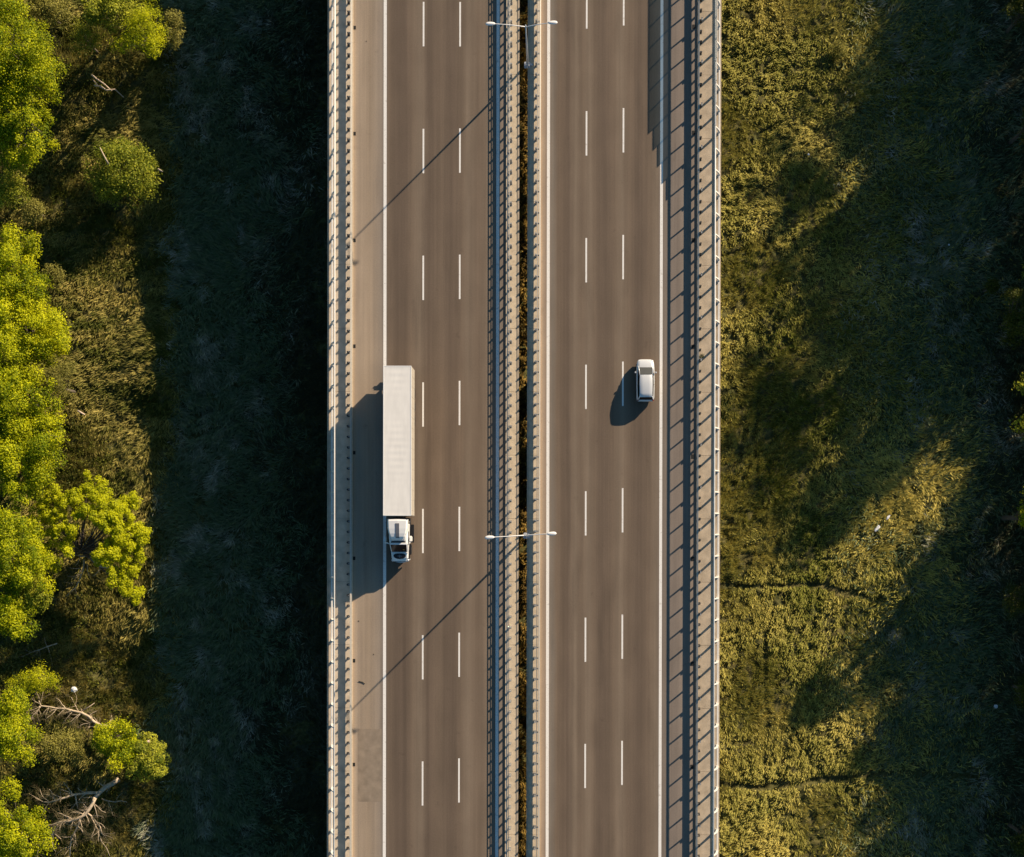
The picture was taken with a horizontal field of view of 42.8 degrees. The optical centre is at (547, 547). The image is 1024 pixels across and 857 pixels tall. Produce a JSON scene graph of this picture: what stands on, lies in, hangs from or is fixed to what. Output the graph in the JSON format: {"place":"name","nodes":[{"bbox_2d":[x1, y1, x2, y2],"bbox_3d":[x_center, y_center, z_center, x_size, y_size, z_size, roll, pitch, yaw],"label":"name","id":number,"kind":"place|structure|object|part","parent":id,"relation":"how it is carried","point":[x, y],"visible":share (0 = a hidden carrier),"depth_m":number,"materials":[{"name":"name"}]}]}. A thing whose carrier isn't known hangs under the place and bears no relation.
{"place":"outdoors","nodes":[
{"label":"outdoors","id":0,"kind":"place"},
{"bbox_2d":[0,0,1023,856],"bbox_3d":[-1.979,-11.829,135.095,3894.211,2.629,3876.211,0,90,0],"label":"ground","id":1,"kind":"structure","parent":0,"point":[302,726],"depth_m":135.14,"materials":[{"name":"brown soil"}]},
{"bbox_2d":[0,167,31,210],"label":"bush","id":2,"kind":"object","parent":1,"relation":"on","point":[13,191],"visible":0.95,"depth_m":131.10,"materials":[{"name":"green plant"}]},
{"bbox_2d":[0,589,41,641],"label":"tree","id":3,"kind":"object","parent":1,"relation":"on","point":[13,614],"visible":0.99,"depth_m":127.80,"materials":[{"name":"green plant"}]},
{"bbox_2d":[0,684,44,769],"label":"tree","id":4,"kind":"object","parent":1,"relation":"on","point":[9,734],"visible":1,"depth_m":127.73,"materials":[{"name":"green plant"}]},
{"bbox_2d":[0,220,53,312],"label":"tree","id":5,"kind":"object","parent":1,"relation":"on","point":[10,255],"visible":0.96,"depth_m":126.97,"materials":[{"name":"green plant"}]},
{"bbox_2d":[0,637,56,667],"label":"bare branches","id":6,"kind":"object","parent":1,"relation":"on","point":[38,651],"visible":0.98,"depth_m":134.74,"materials":[{"name":"brown wood"}]},
{"bbox_2d":[0,776,58,856],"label":"tree","id":7,"kind":"object","parent":1,"relation":"on","point":[10,836],"visible":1,"depth_m":128.55,"materials":[{"name":"green plant"}]},
{"bbox_2d":[0,51,63,176],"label":"tree","id":8,"kind":"object","parent":1,"relation":"on","point":[12,128],"visible":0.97,"depth_m":127.18,"materials":[{"name":"green plant"}]},
{"bbox_2d":[0,505,63,596],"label":"tree","id":9,"kind":"object","parent":1,"relation":"on","point":[27,554],"visible":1,"depth_m":126.72,"materials":[{"name":"green plant"}]},
{"bbox_2d":[0,358,64,441],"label":"tree","id":10,"kind":"object","parent":1,"relation":"on","point":[14,385],"visible":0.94,"depth_m":126.83,"materials":[{"name":"green plant"}]},
{"bbox_2d":[9,568,55,614],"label":"tree","id":11,"kind":"object","parent":1,"relation":"on","point":[36,597],"visible":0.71,"depth_m":128.41,"materials":[{"name":"green plant"}]},
{"bbox_2d":[19,196,47,225],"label":"bush","id":12,"kind":"object","parent":1,"relation":"on","point":[30,212],"visible":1,"depth_m":132.12,"materials":[{"name":"green plant"}]},
{"bbox_2d":[5,659,62,697],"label":"bush","id":13,"kind":"object","parent":1,"relation":"on","point":[33,680],"visible":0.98,"depth_m":131.17,"materials":[{"name":"green plant"}]},
{"bbox_2d":[0,425,69,512],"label":"tree","id":14,"kind":"object","parent":1,"relation":"on","point":[34,469],"visible":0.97,"depth_m":127.02,"materials":[{"name":"green plant"}]},
{"bbox_2d":[2,408,68,456],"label":"tree","id":15,"kind":"object","parent":1,"relation":"on","point":[42,422],"visible":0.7,"depth_m":127.14,"materials":[{"name":"green plant"}]},
{"bbox_2d":[0,0,71,101],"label":"tree","id":16,"kind":"object","parent":1,"relation":"on","point":[16,63],"visible":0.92,"depth_m":125.94,"materials":[{"name":"green plant"}]},
{"bbox_2d":[0,271,73,372],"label":"tree","id":17,"kind":"object","parent":1,"relation":"on","point":[22,344],"visible":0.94,"depth_m":127.21,"materials":[{"name":"green plant"}]},
{"bbox_2d":[22,0,77,31],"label":"bush","id":18,"kind":"object","parent":1,"relation":"on","point":[43,8],"visible":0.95,"depth_m":129.99,"materials":[{"name":"green plant"}]},
{"bbox_2d":[41,24,61,46],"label":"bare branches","id":19,"kind":"object","parent":18,"relation":"attached to","point":[52,35],"visible":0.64,"depth_m":131.99,"materials":[{"name":"brown wood"}]},
{"bbox_2d":[29,312,71,366],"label":"tree","id":20,"kind":"object","parent":1,"relation":"on","point":[57,352],"visible":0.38,"depth_m":129.36,"materials":[{"name":"green plant"}]},
{"bbox_2d":[39,263,66,292],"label":"bush","id":21,"kind":"object","parent":1,"relation":"on","point":[56,274],"visible":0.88,"depth_m":132.41,"materials":[{"name":"green plant"}]},
{"bbox_2d":[25,351,85,406],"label":"tree","id":22,"kind":"object","parent":1,"relation":"on","point":[58,375],"visible":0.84,"depth_m":128.61,"materials":[{"name":"green plant"}]},
{"bbox_2d":[36,727,88,766],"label":"bush","id":23,"kind":"object","parent":1,"relation":"on","point":[55,748],"visible":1,"depth_m":132.81,"materials":[{"name":"green plant"}]},
{"bbox_2d":[20,683,114,740],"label":"fallen branch","id":24,"kind":"object","parent":1,"relation":"on","point":[76,710],"visible":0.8,"depth_m":134.39,"materials":[{"name":"brown wood"}]},
{"bbox_2d":[23,773,134,856],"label":"dead tree","id":25,"kind":"object","parent":1,"relation":"on","point":[98,794],"visible":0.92,"depth_m":132.63,"materials":[{"name":"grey wood"}]},
{"bbox_2d":[0,0,166,856],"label":"undergrowth","id":26,"kind":"object","parent":1,"relation":"on","point":[96,473],"visible":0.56,"depth_m":134.96,"materials":[{"name":"green plant"}]},
{"bbox_2d":[66,12,109,57],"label":"bush","id":27,"kind":"object","parent":1,"relation":"on","point":[89,41],"visible":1,"depth_m":130.75,"materials":[{"name":"green plant"}]},
{"bbox_2d":[24,469,152,605],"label":"tree","id":28,"kind":"object","parent":1,"relation":"on","point":[106,519],"visible":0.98,"depth_m":129.10,"materials":[{"name":"green plant"}]},
{"bbox_2d":[46,515,108,612],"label":"bare branches","id":29,"kind":"object","parent":28,"relation":"attached to","point":[82,569],"visible":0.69,"depth_m":132.11,"materials":[{"name":"brown wood"}]},
{"bbox_2d":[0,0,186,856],"bbox_3d":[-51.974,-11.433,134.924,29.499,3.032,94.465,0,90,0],"label":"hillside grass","id":30,"kind":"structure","parent":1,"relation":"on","point":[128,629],"depth_m":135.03,"materials":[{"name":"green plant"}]},
{"bbox_2d":[91,74,111,90],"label":"log","id":31,"kind":"object","parent":1,"relation":"on","point":[92,75],"visible":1,"depth_m":133.98,"materials":[{"name":"wood"}]},
{"bbox_2d":[94,84,123,97],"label":"log","id":32,"kind":"object","parent":1,"relation":"on","point":[107,89],"visible":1,"depth_m":133.94,"materials":[{"name":"wood"}]},
{"bbox_2d":[80,0,148,37],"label":"tree","id":33,"kind":"object","parent":1,"relation":"on","point":[95,14],"visible":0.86,"depth_m":128.86,"materials":[{"name":"green plant"}]},
{"bbox_2d":[89,714,140,773],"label":"bush","id":34,"kind":"object","parent":1,"relation":"on","point":[105,742],"visible":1,"depth_m":130.04,"materials":[{"name":"green plant"}]},
{"bbox_2d":[81,134,163,211],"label":"bush","id":35,"kind":"object","parent":1,"relation":"on","point":[116,154],"visible":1,"depth_m":131.00,"materials":[{"name":"green plant"}]},
{"bbox_2d":[106,0,168,58],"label":"tree","id":36,"kind":"object","parent":1,"relation":"on","point":[141,35],"visible":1,"depth_m":128.16,"materials":[{"name":"green plant"}]},
{"bbox_2d":[125,731,170,782],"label":"bush","id":37,"kind":"object","parent":1,"relation":"on","point":[148,756],"visible":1,"depth_m":131.03,"materials":[{"name":"green plant"}]},
{"bbox_2d":[159,7,185,49],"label":"bush","id":38,"kind":"object","parent":1,"relation":"on","point":[176,33],"visible":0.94,"depth_m":131.28,"materials":[{"name":"green plant"}]},
{"bbox_2d":[129,0,322,856],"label":"reed grass","id":39,"kind":"structure","parent":1,"relation":"on","point":[192,454],"depth_m":134.83,"materials":[{"name":"green plant"}]},
{"bbox_2d":[216,0,327,856],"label":"bank grass","id":40,"kind":"structure","parent":1,"relation":"on","point":[307,801],"depth_m":134.87,"materials":[{"name":"green plant"}]},
{"bbox_2d":[327,0,519,856],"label":"bridge","id":41,"kind":"structure","parent":1,"relation":"on","point":[342,462],"depth_m":123.79,"materials":[{"name":"concrete"}]},
{"bbox_2d":[331,0,335,856],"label":"parapet fence","id":42,"kind":"object","parent":41,"relation":"on","point":[333,64],"visible":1,"depth_m":123.06,"materials":[{"name":"grey metal"}]},
{"bbox_2d":[346,0,351,856],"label":"guardrail","id":43,"kind":"object","parent":41,"relation":"on","point":[350,319],"visible":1,"depth_m":123.20,"materials":[{"name":"metal"}]},
{"bbox_2d":[353,0,505,856],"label":"road","id":44,"kind":"structure","parent":41,"relation":"on","point":[429,191],"depth_m":123.93,"materials":[{"name":"grey asphalt"}]},
{"bbox_2d":[383,366,414,562],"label":"lorry","id":45,"kind":"object","parent":44,"relation":"on","point":[398,434],"visible":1,"depth_m":119.98,"materials":[{"name":"white paint"}]},
{"bbox_2d":[506,0,512,856],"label":"guardrail","id":46,"kind":"object","parent":41,"relation":"on","point":[509,245],"visible":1,"depth_m":123.07,"materials":[{"name":"metal"}]},
{"bbox_2d":[518,0,527,856],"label":"median grass","id":47,"kind":"structure","parent":1,"relation":"on","point":[522,711],"depth_m":134.98,"materials":[{"name":"green plant"}]},
{"bbox_2d":[526,0,720,856],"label":"bridge","id":48,"kind":"structure","parent":1,"relation":"on","point":[706,461],"depth_m":123.79,"materials":[{"name":"concrete"}]},
{"bbox_2d":[485,532,556,538],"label":"street lamp","id":49,"kind":"object","parent":48,"relation":"on","point":[526,535],"visible":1,"depth_m":114.09,"materials":[{"name":"grey metal"}]},
{"bbox_2d":[485,21,557,68],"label":"street lamp","id":50,"kind":"object","parent":48,"relation":"on","point":[527,63],"visible":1,"depth_m":114.79,"materials":[{"name":"grey metal"}]},
{"bbox_2d":[534,0,540,856],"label":"guardrail","id":51,"kind":"object","parent":48,"relation":"on","point":[537,393],"visible":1,"depth_m":123.07,"materials":[{"name":"metal"}]},
{"bbox_2d":[540,0,697,856],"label":"road","id":52,"kind":"structure","parent":48,"relation":"on","point":[617,458],"depth_m":123.93,"materials":[{"name":"grey asphalt"}]},
{"bbox_2d":[635,359,656,401],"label":"car","id":53,"kind":"object","parent":52,"relation":"on","point":[645,381],"visible":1,"depth_m":122.69,"materials":[{"name":"silver metal"}]},
{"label":"rear window","id":54,"kind":"part","parent":53,"relation":"part of","materials":[{"name":"black glass"}]},
{"bbox_2d":[696,0,702,856],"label":"guardrail","id":55,"kind":"object","parent":48,"relation":"on","point":[698,382],"visible":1,"depth_m":123.28,"materials":[{"name":"metal"}]},
{"bbox_2d":[713,0,720,856],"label":"parapet fence","id":56,"kind":"object","parent":48,"relation":"on","point":[718,386],"visible":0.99,"depth_m":122.71,"materials":[{"name":"grey metal"}]},
{"bbox_2d":[719,0,937,856],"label":"meadow grass","id":57,"kind":"structure","parent":1,"relation":"on","point":[729,418],"depth_m":134.96,"materials":[{"name":"green plant"}]},
{"bbox_2d":[825,38,849,63],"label":"bush","id":58,"kind":"object","parent":1,"relation":"on","point":[838,50],"visible":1,"depth_m":133.93,"materials":[{"name":"green plant"}]},
{"bbox_2d":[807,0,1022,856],"bbox_3d":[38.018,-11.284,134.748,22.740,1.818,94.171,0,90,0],"label":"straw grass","id":59,"kind":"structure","parent":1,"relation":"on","point":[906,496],"depth_m":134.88,"materials":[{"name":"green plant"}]},
{"bbox_2d":[826,0,1023,856],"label":"sedge grass","id":60,"kind":"structure","parent":1,"relation":"on","point":[949,13],"depth_m":134.85,"materials":[{"name":"green plant"}]},
{"bbox_2d":[935,0,1023,856],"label":"wood edge grass","id":61,"kind":"structure","parent":1,"relation":"on","point":[989,517],"depth_m":134.89,"materials":[{"name":"green plant"}]},
{"bbox_2d":[982,276,1003,295],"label":"bush","id":62,"kind":"object","parent":1,"relation":"on","point":[991,286],"visible":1,"depth_m":131.62,"materials":[{"name":"green plant"}]},
{"bbox_2d":[998,286,1023,349],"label":"tree","id":63,"kind":"object","parent":1,"relation":"on","point":[1014,320],"visible":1,"depth_m":127.76,"materials":[{"name":"green plant"}]},
{"bbox_2d":[998,580,1023,624],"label":"bush","id":64,"kind":"object","parent":1,"relation":"on","point":[1019,604],"visible":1,"depth_m":130.27,"materials":[{"name":"green plant"}]},
{"bbox_2d":[998,0,1023,33],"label":"tree","id":65,"kind":"object","parent":1,"relation":"on","point":[1019,6],"visible":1,"depth_m":128.52,"materials":[{"name":"green plant"}]},
{"bbox_2d":[1000,486,1023,527],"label":"tree","id":66,"kind":"object","parent":1,"relation":"on","point":[1019,515],"visible":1,"depth_m":125.35,"materials":[{"name":"green plant"}]},
{"bbox_2d":[1005,414,1023,441],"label":"tree","id":67,"kind":"object","parent":1,"relation":"on","point":[1021,422],"visible":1,"depth_m":133.03,"materials":[{"name":"green plant"}]},
{"bbox_2d":[1007,823,1023,856],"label":"tree","id":68,"kind":"object","parent":1,"relation":"on","point":[1020,833],"visible":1,"depth_m":128.92,"materials":[{"name":"green plant"}]},
{"bbox_2d":[1008,107,1023,148],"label":"tree","id":69,"kind":"object","parent":1,"relation":"on","point":[1017,136],"visible":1,"depth_m":130.68,"materials":[{"name":"green plant"}]},
{"bbox_2d":[1013,372,1023,395],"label":"tree","id":70,"kind":"object","parent":1,"relation":"on","point":[1021,384],"visible":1,"depth_m":131.62,"materials":[{"name":"green plant"}]},
{"bbox_2d":[715,14,716,146],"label":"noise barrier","id":71,"kind":"object","parent":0,"point":[716,94],"visible":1,"depth_m":121.02,"materials":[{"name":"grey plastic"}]}
]}

